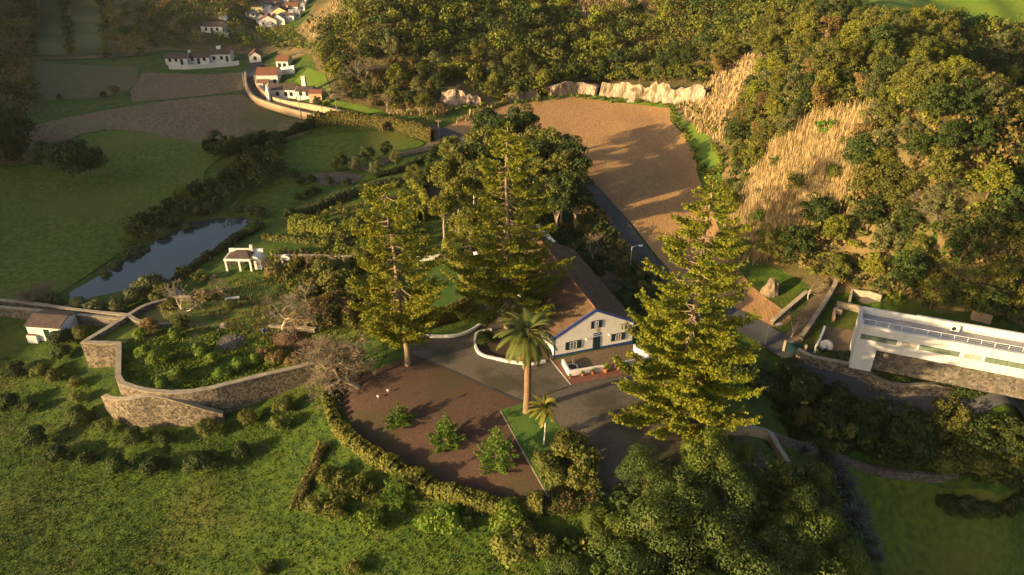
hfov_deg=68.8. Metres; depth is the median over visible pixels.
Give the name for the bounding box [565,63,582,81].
broadleaf tree
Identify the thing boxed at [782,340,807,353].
farm gate
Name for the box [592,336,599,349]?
door
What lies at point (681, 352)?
norfolk pine
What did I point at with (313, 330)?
stone wall
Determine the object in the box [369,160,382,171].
broadleaf tree
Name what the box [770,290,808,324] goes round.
stone wall
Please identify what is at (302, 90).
roadside house
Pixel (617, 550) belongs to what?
domed tree
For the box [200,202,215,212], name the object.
shrub
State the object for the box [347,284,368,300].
shrub
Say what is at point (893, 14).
broadleaf tree
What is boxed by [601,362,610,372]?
potted plant
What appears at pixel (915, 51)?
broadleaf tree
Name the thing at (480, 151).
grove tree
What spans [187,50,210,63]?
row house
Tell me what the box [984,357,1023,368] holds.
window
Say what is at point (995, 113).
ravine thicket
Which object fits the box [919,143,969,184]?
broadleaf tree
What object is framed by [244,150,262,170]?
broadleaf tree
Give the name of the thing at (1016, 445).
broadleaf tree
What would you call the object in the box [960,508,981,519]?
shrub
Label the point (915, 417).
broadleaf tree
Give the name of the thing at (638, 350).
terrace wall
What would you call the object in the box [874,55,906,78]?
broadleaf tree
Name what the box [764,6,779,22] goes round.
broadleaf tree
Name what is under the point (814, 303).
farm track
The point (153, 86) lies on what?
fallow field
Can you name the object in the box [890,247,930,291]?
broadleaf tree
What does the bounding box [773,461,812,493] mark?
shrub
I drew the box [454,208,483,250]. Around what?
grove tree
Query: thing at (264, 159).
broadleaf tree
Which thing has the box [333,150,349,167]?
broadleaf tree
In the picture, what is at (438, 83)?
broadleaf tree
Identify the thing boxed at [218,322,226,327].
log pile
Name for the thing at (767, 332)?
street lamp
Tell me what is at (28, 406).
shrub
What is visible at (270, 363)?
shrub
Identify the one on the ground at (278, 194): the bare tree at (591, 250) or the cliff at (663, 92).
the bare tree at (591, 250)
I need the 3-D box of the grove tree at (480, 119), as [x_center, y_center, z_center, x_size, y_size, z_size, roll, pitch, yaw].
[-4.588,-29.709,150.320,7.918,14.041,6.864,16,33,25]
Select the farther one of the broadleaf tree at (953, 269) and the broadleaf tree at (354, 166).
the broadleaf tree at (354, 166)
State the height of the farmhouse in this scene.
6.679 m
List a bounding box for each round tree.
[0,105,36,133]
[0,127,29,164]
[26,139,66,170]
[42,138,107,181]
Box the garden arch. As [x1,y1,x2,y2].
[280,254,290,263]
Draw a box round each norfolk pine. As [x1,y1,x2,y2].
[345,180,453,366]
[438,121,574,328]
[607,176,766,445]
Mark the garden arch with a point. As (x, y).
(285, 258)
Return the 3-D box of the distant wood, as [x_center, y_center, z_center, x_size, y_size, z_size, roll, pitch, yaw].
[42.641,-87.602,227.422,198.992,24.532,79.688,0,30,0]
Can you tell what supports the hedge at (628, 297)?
on the ground at (278, 194)
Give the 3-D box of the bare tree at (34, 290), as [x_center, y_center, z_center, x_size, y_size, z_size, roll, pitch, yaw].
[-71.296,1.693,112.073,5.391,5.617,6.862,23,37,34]
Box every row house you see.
[164,53,189,64]
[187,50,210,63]
[209,46,233,62]
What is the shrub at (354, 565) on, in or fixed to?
on the ground at (278, 194)
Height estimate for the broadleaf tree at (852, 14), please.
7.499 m
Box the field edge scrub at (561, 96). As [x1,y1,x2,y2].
[402,92,687,114]
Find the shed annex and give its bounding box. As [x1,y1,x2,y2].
[26,334,39,342]
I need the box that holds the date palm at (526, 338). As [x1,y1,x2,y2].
[492,308,557,413]
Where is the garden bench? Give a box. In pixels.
[225,296,238,299]
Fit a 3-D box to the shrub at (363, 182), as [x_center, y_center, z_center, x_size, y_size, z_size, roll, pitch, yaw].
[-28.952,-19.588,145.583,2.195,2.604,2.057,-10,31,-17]
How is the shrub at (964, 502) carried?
on the ground at (278, 194)
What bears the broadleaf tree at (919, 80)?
on the hillside at (798, 272)
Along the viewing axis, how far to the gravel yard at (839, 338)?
98.94 m
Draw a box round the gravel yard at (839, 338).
[818,327,853,352]
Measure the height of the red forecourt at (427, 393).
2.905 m
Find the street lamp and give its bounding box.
[764,323,781,347]
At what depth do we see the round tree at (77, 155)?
145.84 m
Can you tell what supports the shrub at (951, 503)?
on the ground at (278, 194)
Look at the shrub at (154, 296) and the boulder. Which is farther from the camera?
the shrub at (154, 296)
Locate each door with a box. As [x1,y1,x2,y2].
[43,329,51,340]
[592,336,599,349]
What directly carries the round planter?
on the patio
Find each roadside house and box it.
[248,48,262,62]
[255,67,281,82]
[256,79,269,89]
[268,83,300,98]
[275,55,291,66]
[295,75,316,100]
[308,89,324,102]
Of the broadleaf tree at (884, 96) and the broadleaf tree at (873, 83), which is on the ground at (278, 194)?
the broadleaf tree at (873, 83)
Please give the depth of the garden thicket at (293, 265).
112.01 m
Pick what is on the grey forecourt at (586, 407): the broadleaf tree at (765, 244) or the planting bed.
the planting bed
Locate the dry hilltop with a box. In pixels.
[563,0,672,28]
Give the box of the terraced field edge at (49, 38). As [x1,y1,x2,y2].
[32,0,67,54]
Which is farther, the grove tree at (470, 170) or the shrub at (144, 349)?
the grove tree at (470, 170)
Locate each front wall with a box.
[168,60,238,69]
[279,65,294,74]
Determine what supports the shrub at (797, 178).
on the ground at (278, 194)
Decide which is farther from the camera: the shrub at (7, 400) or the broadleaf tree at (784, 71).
the broadleaf tree at (784, 71)
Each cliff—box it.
[439,89,480,105]
[504,89,539,103]
[545,81,599,96]
[599,82,711,104]
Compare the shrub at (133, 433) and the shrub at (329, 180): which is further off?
the shrub at (329, 180)
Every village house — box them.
[245,10,256,19]
[250,1,262,13]
[255,0,268,4]
[255,12,264,23]
[258,12,277,26]
[262,5,272,9]
[263,9,273,13]
[267,1,278,8]
[270,5,286,14]
[274,12,286,25]
[283,11,295,22]
[285,2,298,8]
[288,0,302,2]
[288,8,301,18]
[298,3,306,11]
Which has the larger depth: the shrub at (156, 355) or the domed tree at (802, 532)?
the shrub at (156, 355)
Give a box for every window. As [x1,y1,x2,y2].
[569,340,577,349]
[594,320,598,327]
[615,332,621,340]
[860,334,896,344]
[919,345,959,356]
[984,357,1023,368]
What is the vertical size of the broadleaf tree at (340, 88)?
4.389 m
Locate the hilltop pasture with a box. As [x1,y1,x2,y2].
[858,0,1023,28]
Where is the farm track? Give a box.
[786,275,840,348]
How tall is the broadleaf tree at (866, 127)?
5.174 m
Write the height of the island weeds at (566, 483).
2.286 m
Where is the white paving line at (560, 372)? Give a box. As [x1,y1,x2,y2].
[550,359,570,384]
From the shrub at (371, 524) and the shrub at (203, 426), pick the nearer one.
the shrub at (371, 524)
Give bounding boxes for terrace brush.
[24,0,39,54]
[57,0,76,54]
[94,0,112,58]
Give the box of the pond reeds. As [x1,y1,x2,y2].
[60,212,262,308]
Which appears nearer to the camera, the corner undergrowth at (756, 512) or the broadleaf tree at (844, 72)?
the corner undergrowth at (756, 512)
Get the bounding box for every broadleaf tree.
[99,90,107,98]
[107,85,119,93]
[120,223,138,236]
[132,211,148,225]
[147,205,165,219]
[159,196,175,212]
[170,184,191,205]
[186,178,206,200]
[203,176,218,194]
[206,137,217,145]
[213,141,235,161]
[216,166,235,183]
[230,137,246,153]
[233,162,247,178]
[243,133,259,146]
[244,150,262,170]
[256,129,269,143]
[262,152,275,170]
[269,129,283,146]
[270,157,287,174]
[282,207,296,219]
[312,97,322,104]
[322,55,338,67]
[323,57,343,79]
[331,161,337,170]
[333,44,348,60]
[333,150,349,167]
[335,85,348,98]
[337,64,359,85]
[340,53,351,65]
[348,156,359,169]
[356,39,373,60]
[357,145,375,163]
[361,82,373,97]
[366,66,386,83]
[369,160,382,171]
[378,140,392,155]
[380,55,397,70]
[381,32,399,53]
[384,86,399,103]
[385,63,408,84]
[389,150,401,164]
[402,163,422,184]
[403,90,416,106]
[404,41,419,56]
[405,58,416,68]
[409,61,426,81]
[411,77,428,98]
[413,92,430,107]
[414,172,431,187]
[421,107,431,119]
[424,152,439,166]
[424,161,435,178]
[428,50,447,63]
[429,73,445,95]
[434,65,447,78]
[435,102,444,108]
[451,56,463,63]
[469,67,482,81]
[470,38,487,66]
[483,78,499,98]
[485,60,503,76]
[487,71,499,83]
[491,53,500,62]
[502,51,521,74]
[509,84,522,96]
[529,64,539,80]
[535,68,553,87]
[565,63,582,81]
[596,61,608,79]
[633,63,647,81]
[649,65,665,81]
[655,56,667,67]
[670,57,683,67]
[680,44,696,60]
[680,63,692,80]
[693,60,706,69]
[699,45,712,61]
[710,40,725,57]
[710,54,722,71]
[711,61,723,72]
[715,189,742,215]
[721,44,738,63]
[723,117,748,143]
[723,177,738,189]
[724,31,739,45]
[728,180,746,196]
[729,141,745,164]
[731,102,750,116]
[736,43,746,54]
[738,30,751,41]
[738,92,751,104]
[740,79,768,105]
[741,141,764,165]
[742,72,761,88]
[744,104,762,124]
[748,17,775,37]
[749,27,775,55]
[751,121,761,133]
[751,121,775,146]
[752,57,768,72]
[752,91,772,110]
[752,223,788,261]
[758,69,772,85]
[761,10,781,32]
[762,95,780,117]
[763,51,785,67]
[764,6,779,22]
[765,41,781,57]
[766,23,790,44]
[766,65,778,82]
[766,74,786,94]
[768,79,785,97]
[770,103,787,121]
[772,65,792,83]
[773,356,807,382]
[776,103,802,131]
[776,224,818,260]
[782,14,799,27]
[783,68,805,101]
[787,385,813,408]
[788,27,815,58]
[790,9,819,32]
[791,57,811,73]
[792,406,814,427]
[793,17,818,44]
[793,93,813,107]
[796,70,819,93]
[798,0,818,14]
[799,191,837,223]
[800,45,814,57]
[800,58,818,72]
[809,37,844,73]
[811,0,832,17]
[811,84,835,109]
[813,35,822,47]
[813,67,841,89]
[813,393,842,413]
[814,38,840,62]
[815,15,841,34]
[820,37,832,43]
[820,214,854,246]
[823,252,851,279]
[826,11,845,27]
[827,1,849,15]
[831,87,854,106]
[833,23,865,53]
[836,67,854,86]
[837,53,860,71]
[839,0,853,3]
[840,13,850,28]
[841,19,865,37]
[841,131,885,164]
[845,0,862,11]
[845,35,869,62]
[845,159,889,198]
[845,401,883,430]
[846,6,868,23]
[850,121,875,140]
[854,72,872,93]
[854,192,889,230]
[856,5,873,19]
[856,5,890,43]
[858,250,888,278]
[861,69,888,100]
[863,1,874,16]
[863,100,883,120]
[867,22,896,53]
[867,39,899,74]
[867,146,896,167]
[869,126,893,147]
[871,4,883,20]
[871,164,923,206]
[871,220,901,253]
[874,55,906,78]
[875,86,896,103]
[875,100,903,131]
[882,9,898,24]
[885,6,903,22]
[886,23,903,37]
[886,67,919,103]
[889,13,909,26]
[889,28,900,39]
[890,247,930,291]
[891,407,936,443]
[892,115,922,142]
[893,201,923,227]
[900,33,932,57]
[900,59,933,78]
[901,15,926,37]
[901,34,921,46]
[902,132,933,163]
[904,52,930,70]
[904,234,932,256]
[905,5,923,16]
[906,45,928,63]
[906,67,944,110]
[909,7,925,23]
[913,33,929,49]
[916,63,950,84]
[916,273,956,308]
[917,29,928,38]
[918,80,958,125]
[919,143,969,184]
[920,181,960,220]
[923,4,941,19]
[923,19,936,31]
[924,36,946,63]
[926,395,972,440]
[934,14,960,37]
[936,27,954,42]
[937,118,971,149]
[939,54,971,75]
[940,65,966,90]
[942,33,967,61]
[944,225,985,265]
[945,262,983,296]
[951,413,996,451]
[952,91,980,116]
[953,24,967,38]
[953,77,980,101]
[956,45,976,64]
[959,62,986,89]
[961,27,983,43]
[968,119,996,150]
[969,27,984,37]
[969,209,1007,242]
[970,45,983,54]
[971,160,1016,200]
[971,283,1010,313]
[975,55,989,70]
[978,78,1014,114]
[979,73,1011,86]
[983,258,1022,291]
[987,415,1023,459]
[989,29,1011,53]
[989,56,1009,74]
[991,183,1023,221]
[994,83,1023,113]
[996,129,1023,158]
[997,220,1023,254]
[1003,97,1023,132]
[1004,26,1023,47]
[1004,64,1023,81]
[1005,52,1019,61]
[1008,148,1023,175]
[1008,281,1023,314]
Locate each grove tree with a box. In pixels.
[427,157,461,210]
[427,191,457,238]
[436,135,461,177]
[439,174,477,231]
[443,142,481,185]
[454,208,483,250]
[457,161,492,205]
[462,142,495,188]
[463,125,501,146]
[470,105,503,134]
[478,157,502,204]
[486,113,517,162]
[492,139,519,171]
[501,168,529,214]
[502,103,541,169]
[509,140,545,188]
[516,189,544,225]
[521,125,546,187]
[525,156,559,205]
[534,138,560,184]
[535,126,572,172]
[543,149,579,183]
[545,185,574,230]
[547,170,583,225]
[556,134,589,164]
[561,156,593,208]
[562,180,594,228]
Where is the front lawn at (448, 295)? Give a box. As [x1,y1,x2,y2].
[409,259,464,308]
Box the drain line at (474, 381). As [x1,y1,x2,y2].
[411,354,522,402]
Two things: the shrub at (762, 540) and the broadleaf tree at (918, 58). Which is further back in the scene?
the broadleaf tree at (918, 58)
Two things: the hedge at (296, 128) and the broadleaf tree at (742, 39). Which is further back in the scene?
the broadleaf tree at (742, 39)
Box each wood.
[0,0,42,162]
[102,0,307,53]
[306,0,1023,65]
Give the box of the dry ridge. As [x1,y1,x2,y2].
[297,0,359,44]
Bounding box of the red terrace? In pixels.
[552,356,655,383]
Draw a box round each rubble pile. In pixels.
[215,334,245,349]
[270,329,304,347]
[291,338,315,353]
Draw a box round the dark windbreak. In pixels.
[117,129,287,246]
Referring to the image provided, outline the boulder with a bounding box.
[760,277,779,297]
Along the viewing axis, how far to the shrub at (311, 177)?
149.49 m
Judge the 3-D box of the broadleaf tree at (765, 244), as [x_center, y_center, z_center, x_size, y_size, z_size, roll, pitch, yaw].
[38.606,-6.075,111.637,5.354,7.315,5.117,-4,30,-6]
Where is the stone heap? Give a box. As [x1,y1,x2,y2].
[163,288,181,294]
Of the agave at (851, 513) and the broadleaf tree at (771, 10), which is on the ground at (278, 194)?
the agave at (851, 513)
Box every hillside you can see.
[0,0,306,61]
[0,67,33,165]
[305,0,1023,326]
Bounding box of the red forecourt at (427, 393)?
[339,356,546,498]
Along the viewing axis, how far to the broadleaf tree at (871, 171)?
105.48 m
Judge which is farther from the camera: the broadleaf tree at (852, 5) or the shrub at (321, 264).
the broadleaf tree at (852, 5)
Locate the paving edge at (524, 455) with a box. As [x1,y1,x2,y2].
[500,410,548,496]
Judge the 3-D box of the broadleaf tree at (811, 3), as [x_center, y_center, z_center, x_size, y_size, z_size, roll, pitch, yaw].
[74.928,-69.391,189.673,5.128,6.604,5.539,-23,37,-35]
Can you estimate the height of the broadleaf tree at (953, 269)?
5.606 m
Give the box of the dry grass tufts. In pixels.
[295,0,757,140]
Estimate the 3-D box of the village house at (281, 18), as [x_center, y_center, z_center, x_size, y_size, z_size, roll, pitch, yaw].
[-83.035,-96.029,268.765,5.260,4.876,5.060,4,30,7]
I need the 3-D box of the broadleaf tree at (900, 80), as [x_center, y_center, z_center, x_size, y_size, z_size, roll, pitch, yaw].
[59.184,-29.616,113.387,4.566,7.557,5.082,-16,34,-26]
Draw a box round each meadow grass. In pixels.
[0,356,592,574]
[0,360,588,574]
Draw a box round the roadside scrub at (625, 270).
[550,192,689,333]
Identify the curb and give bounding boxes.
[426,323,480,337]
[474,328,545,364]
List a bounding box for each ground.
[0,0,1023,574]
[98,300,358,389]
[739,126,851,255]
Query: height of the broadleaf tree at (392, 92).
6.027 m
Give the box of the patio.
[555,344,644,369]
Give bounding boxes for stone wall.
[0,298,126,316]
[0,305,119,325]
[80,314,332,414]
[101,393,224,426]
[127,298,165,316]
[128,314,173,326]
[145,295,191,301]
[244,72,313,118]
[254,75,360,113]
[267,324,316,333]
[274,254,355,265]
[723,425,791,463]
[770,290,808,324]
[770,430,1023,483]
[796,347,1023,406]
[799,274,840,342]
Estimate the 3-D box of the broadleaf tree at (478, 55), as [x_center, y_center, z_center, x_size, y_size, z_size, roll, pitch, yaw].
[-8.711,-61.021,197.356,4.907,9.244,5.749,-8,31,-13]
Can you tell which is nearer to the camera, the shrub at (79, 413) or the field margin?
the shrub at (79, 413)
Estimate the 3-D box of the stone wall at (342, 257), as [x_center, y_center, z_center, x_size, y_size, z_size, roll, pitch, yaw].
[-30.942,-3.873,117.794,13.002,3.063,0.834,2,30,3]
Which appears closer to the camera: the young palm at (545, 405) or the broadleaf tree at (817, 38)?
the young palm at (545, 405)
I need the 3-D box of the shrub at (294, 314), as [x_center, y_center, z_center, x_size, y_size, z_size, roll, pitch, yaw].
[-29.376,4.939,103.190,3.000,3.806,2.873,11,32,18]
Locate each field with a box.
[21,95,311,163]
[31,60,138,99]
[70,0,103,54]
[130,71,246,101]
[262,49,311,65]
[444,96,790,325]
[844,466,1023,574]
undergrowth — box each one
[308,0,1023,322]
[441,181,564,245]
[543,448,861,574]
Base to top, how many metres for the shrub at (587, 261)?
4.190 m
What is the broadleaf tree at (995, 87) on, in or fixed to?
on the hillside at (798, 272)
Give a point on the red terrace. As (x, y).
(612, 371)
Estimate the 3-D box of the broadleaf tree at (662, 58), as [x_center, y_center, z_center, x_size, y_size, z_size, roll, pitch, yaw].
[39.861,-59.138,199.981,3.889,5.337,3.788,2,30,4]
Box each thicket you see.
[264,245,392,330]
[293,182,426,256]
[788,388,1023,487]
[954,29,1023,159]
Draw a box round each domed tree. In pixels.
[542,553,596,574]
[578,537,657,574]
[579,505,636,550]
[613,485,702,572]
[614,441,668,495]
[629,551,704,574]
[650,464,719,522]
[669,493,766,574]
[673,425,739,480]
[677,559,715,574]
[689,462,759,532]
[692,531,798,574]
[721,432,757,471]
[728,522,794,574]
[750,530,848,574]
[759,481,843,556]
[812,530,877,574]
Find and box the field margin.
[507,94,670,109]
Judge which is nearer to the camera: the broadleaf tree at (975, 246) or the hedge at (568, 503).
the hedge at (568, 503)
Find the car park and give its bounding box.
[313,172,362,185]
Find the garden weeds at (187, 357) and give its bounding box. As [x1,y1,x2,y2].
[122,324,303,388]
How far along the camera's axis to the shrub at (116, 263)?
122.66 m
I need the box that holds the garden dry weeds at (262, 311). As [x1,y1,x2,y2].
[184,267,368,355]
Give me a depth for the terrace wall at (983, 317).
97.47 m
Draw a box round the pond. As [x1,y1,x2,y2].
[69,218,248,298]
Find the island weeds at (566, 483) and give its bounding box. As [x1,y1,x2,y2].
[538,448,591,495]
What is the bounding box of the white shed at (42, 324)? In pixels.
[24,309,78,340]
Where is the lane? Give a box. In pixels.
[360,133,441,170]
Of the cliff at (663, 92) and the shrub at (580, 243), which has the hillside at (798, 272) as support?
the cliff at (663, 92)
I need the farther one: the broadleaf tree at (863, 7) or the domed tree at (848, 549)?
the broadleaf tree at (863, 7)
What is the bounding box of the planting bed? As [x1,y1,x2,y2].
[477,330,547,360]
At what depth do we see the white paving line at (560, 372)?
91.15 m
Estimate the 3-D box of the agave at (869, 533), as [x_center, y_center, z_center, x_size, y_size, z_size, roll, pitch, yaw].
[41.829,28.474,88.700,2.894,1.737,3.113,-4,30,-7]
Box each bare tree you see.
[9,280,56,302]
[158,279,205,319]
[204,274,231,298]
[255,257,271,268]
[257,292,322,340]
[283,280,314,309]
[289,333,381,410]
[305,335,372,388]
[320,81,346,101]
[341,55,386,88]
[360,62,388,87]
[374,91,394,111]
[583,240,600,258]
[584,230,608,249]
[597,271,626,295]
[774,306,811,337]
[805,274,828,299]
[908,186,960,222]
[956,265,994,299]
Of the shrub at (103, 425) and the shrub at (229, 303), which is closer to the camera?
the shrub at (103, 425)
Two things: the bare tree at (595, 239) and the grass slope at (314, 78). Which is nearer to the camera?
the bare tree at (595, 239)
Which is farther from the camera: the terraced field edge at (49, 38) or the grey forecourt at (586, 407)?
the terraced field edge at (49, 38)
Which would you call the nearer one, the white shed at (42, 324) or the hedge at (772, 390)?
the hedge at (772, 390)
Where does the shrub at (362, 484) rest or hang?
on the ground at (278, 194)
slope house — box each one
[200,21,228,33]
[218,12,227,20]
[218,31,232,37]
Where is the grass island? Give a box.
[501,403,588,497]
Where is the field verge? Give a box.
[670,109,720,177]
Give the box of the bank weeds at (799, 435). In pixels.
[762,378,1023,491]
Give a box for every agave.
[797,439,816,455]
[813,448,829,460]
[821,454,842,467]
[825,457,850,481]
[831,467,856,484]
[834,472,863,497]
[841,487,863,506]
[842,496,871,527]
[844,493,872,515]
[849,519,871,538]
[859,523,876,540]
[862,505,876,524]
[864,531,884,550]
[868,545,890,566]
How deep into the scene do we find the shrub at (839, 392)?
93.80 m
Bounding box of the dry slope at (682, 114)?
[676,56,752,139]
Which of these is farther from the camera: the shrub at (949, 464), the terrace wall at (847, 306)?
the terrace wall at (847, 306)
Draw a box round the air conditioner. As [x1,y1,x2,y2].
[949,324,959,331]
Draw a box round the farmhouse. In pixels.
[510,237,636,357]
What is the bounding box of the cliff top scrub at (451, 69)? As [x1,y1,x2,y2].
[436,59,708,93]
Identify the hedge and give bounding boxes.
[151,219,265,289]
[201,118,312,150]
[261,233,364,245]
[276,248,386,254]
[287,213,359,237]
[289,440,328,510]
[294,176,404,215]
[306,109,434,141]
[320,357,542,518]
[373,144,438,177]
[404,177,431,222]
[420,291,477,330]
[441,237,476,288]
[541,484,601,516]
[553,229,647,326]
[718,360,792,405]
[752,365,795,405]
[815,347,1023,402]
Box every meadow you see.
[0,130,221,300]
[272,131,423,170]
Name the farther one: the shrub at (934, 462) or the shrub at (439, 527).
the shrub at (934, 462)
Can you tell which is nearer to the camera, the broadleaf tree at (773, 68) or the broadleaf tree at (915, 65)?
the broadleaf tree at (915, 65)
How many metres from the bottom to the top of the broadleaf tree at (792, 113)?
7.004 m
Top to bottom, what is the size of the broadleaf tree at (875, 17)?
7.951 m
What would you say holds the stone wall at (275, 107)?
on the ground at (278, 194)
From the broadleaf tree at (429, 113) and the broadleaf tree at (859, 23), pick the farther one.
the broadleaf tree at (429, 113)
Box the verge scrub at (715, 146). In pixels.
[667,103,725,174]
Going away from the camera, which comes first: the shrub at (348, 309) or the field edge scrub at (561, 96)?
the shrub at (348, 309)
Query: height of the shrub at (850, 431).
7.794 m
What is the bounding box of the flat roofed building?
[849,306,1023,398]
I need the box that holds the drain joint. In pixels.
[531,385,570,399]
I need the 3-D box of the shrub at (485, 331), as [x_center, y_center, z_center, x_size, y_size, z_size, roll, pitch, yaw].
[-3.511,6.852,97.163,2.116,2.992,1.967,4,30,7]
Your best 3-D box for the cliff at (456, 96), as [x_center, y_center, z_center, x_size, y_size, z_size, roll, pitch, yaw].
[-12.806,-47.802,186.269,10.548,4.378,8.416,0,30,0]
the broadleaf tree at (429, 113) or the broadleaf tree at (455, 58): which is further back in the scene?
the broadleaf tree at (455, 58)
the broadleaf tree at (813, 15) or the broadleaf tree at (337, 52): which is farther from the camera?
the broadleaf tree at (337, 52)
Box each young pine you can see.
[377,468,416,512]
[382,401,416,431]
[426,411,466,453]
[472,426,518,475]
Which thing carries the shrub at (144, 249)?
on the ground at (278, 194)
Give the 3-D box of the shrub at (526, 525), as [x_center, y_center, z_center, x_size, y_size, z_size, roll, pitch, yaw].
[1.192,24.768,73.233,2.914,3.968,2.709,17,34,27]
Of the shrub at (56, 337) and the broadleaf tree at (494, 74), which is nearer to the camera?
the shrub at (56, 337)
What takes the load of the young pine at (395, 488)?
on the ground at (278, 194)
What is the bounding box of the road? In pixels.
[242,53,1023,422]
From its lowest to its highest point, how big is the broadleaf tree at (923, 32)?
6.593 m
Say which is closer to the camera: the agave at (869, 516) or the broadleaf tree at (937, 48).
the agave at (869, 516)
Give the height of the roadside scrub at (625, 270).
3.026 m
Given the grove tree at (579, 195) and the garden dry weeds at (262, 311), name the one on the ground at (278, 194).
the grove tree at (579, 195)
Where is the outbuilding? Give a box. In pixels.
[473,250,485,269]
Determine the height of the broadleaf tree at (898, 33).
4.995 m
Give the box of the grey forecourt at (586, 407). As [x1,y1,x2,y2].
[411,188,768,500]
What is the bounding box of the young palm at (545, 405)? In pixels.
[525,393,556,444]
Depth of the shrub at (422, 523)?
74.46 m
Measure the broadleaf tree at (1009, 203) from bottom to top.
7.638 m
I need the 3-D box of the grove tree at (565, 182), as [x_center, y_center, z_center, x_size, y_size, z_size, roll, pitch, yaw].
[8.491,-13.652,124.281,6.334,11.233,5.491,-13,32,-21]
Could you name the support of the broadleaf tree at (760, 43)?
on the hillside at (798, 272)
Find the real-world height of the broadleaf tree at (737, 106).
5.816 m
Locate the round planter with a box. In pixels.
[567,363,577,369]
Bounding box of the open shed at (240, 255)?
[223,244,265,271]
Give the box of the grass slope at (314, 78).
[295,68,381,113]
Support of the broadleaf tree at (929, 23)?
on the hillside at (798, 272)
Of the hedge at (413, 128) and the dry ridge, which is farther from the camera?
the dry ridge
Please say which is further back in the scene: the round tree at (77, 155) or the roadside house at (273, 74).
the roadside house at (273, 74)
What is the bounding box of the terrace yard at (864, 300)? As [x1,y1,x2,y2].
[849,290,881,303]
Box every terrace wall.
[408,254,446,261]
[562,359,603,375]
[614,344,650,368]
[814,326,825,352]
[832,307,842,321]
[836,301,861,312]
[848,288,882,302]
[970,310,992,324]
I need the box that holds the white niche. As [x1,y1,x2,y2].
[820,340,832,350]
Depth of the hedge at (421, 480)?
77.70 m
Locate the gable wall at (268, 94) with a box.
[265,84,270,101]
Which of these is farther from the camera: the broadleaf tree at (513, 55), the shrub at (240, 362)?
the broadleaf tree at (513, 55)
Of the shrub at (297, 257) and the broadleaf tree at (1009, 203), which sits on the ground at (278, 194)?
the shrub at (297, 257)
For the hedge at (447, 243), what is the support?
on the ground at (278, 194)
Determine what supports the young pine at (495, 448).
on the red forecourt at (427, 393)
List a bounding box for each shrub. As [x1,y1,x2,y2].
[0,360,26,380]
[0,391,20,411]
[18,423,48,449]
[19,400,39,413]
[28,361,49,378]
[38,444,71,463]
[44,292,62,304]
[45,368,65,382]
[46,328,74,345]
[48,343,72,360]
[65,296,87,307]
[65,403,95,426]
[67,375,83,388]
[69,390,86,403]
[71,324,92,339]
[75,449,97,466]
[82,298,105,310]
[95,417,112,433]
[99,269,112,276]
[104,451,131,475]
[107,259,123,269]
[108,298,128,312]
[120,245,140,258]
[120,425,144,446]
[122,287,147,302]
[130,275,159,296]
[132,327,146,339]
[133,343,154,358]
[135,243,149,253]
[137,317,158,331]
[138,455,171,478]
[144,272,167,288]
[144,349,170,364]
[147,290,164,300]
[152,227,171,239]
[152,282,170,294]
[152,429,176,447]
[154,375,168,388]
[157,297,179,311]
[167,327,181,339]
[167,364,188,377]
[169,313,192,328]
[181,224,196,230]
[181,449,223,473]
[189,269,210,283]
[191,204,203,214]
[191,342,208,357]
[193,288,214,301]
[193,417,220,437]
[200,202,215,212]
[204,351,221,366]
[211,366,232,377]
[222,298,237,309]
[231,356,246,370]
[231,440,250,459]
[237,407,257,425]
[243,204,257,214]
[246,352,264,366]
[253,205,265,218]
[253,561,273,574]
[255,346,270,357]
[263,265,279,277]
[263,358,280,365]
[264,349,284,363]
[266,414,289,431]
[269,394,295,414]
[276,262,288,272]
[283,351,301,365]
[288,169,300,177]
[288,310,308,325]
[289,280,319,301]
[291,256,303,264]
[293,193,303,199]
[295,177,306,184]
[300,492,331,516]
[302,189,312,195]
[304,276,324,289]
[305,295,337,316]
[306,174,317,180]
[310,186,320,192]
[310,255,335,275]
[311,309,338,331]
[315,463,340,484]
[316,268,351,290]
[321,289,345,303]
[322,498,348,521]
[325,176,334,184]
[325,468,356,501]
[333,260,350,273]
[340,304,359,321]
[341,178,351,184]
[343,554,364,574]
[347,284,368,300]
[347,472,377,503]
[351,247,372,260]
[356,505,387,534]
[358,180,367,185]
[366,97,376,104]
[378,121,388,131]
[413,513,435,533]
[425,505,461,535]
[437,501,471,531]
[475,332,494,344]
[477,329,492,339]
[486,528,538,570]
[488,497,527,532]
[508,519,539,542]
[529,531,557,559]
[531,451,558,472]
[533,448,547,462]
[544,464,567,486]
[550,426,591,458]
[565,465,586,489]
[568,240,587,252]
[569,442,601,475]
[582,472,602,492]
[584,259,593,266]
[589,260,607,276]
[626,288,650,297]
[629,298,648,316]
[730,239,751,255]
[739,172,753,181]
[746,209,768,224]
[752,526,777,552]
[753,188,764,195]
[760,511,795,535]
[767,457,804,493]
[768,485,805,521]
[769,154,785,165]
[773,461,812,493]
[776,125,789,136]
[776,482,808,507]
[783,368,828,403]
[784,170,809,189]
[786,502,817,525]
[792,513,818,529]
[800,401,847,435]
[802,460,834,488]
[805,432,835,456]
[808,492,830,515]
[809,485,840,511]
[812,407,858,454]
[814,118,838,134]
[816,523,842,537]
[817,379,852,418]
[817,538,840,566]
[825,162,843,177]
[837,136,851,145]
[841,416,874,440]
[859,109,873,118]
[871,442,914,468]
[888,423,923,452]
[900,436,938,464]
[924,438,942,463]
[924,453,942,467]
[931,446,971,475]
[936,494,947,506]
[936,495,958,510]
[945,507,961,516]
[946,493,960,508]
[948,437,979,465]
[958,495,970,509]
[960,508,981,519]
[963,494,985,514]
[967,447,1006,476]
[971,453,1000,483]
[976,501,1001,518]
[981,499,1000,523]
[994,497,1019,518]
[998,413,1023,439]
[1008,492,1023,510]
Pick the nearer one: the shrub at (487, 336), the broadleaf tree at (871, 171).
the shrub at (487, 336)
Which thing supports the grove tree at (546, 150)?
on the ground at (278, 194)

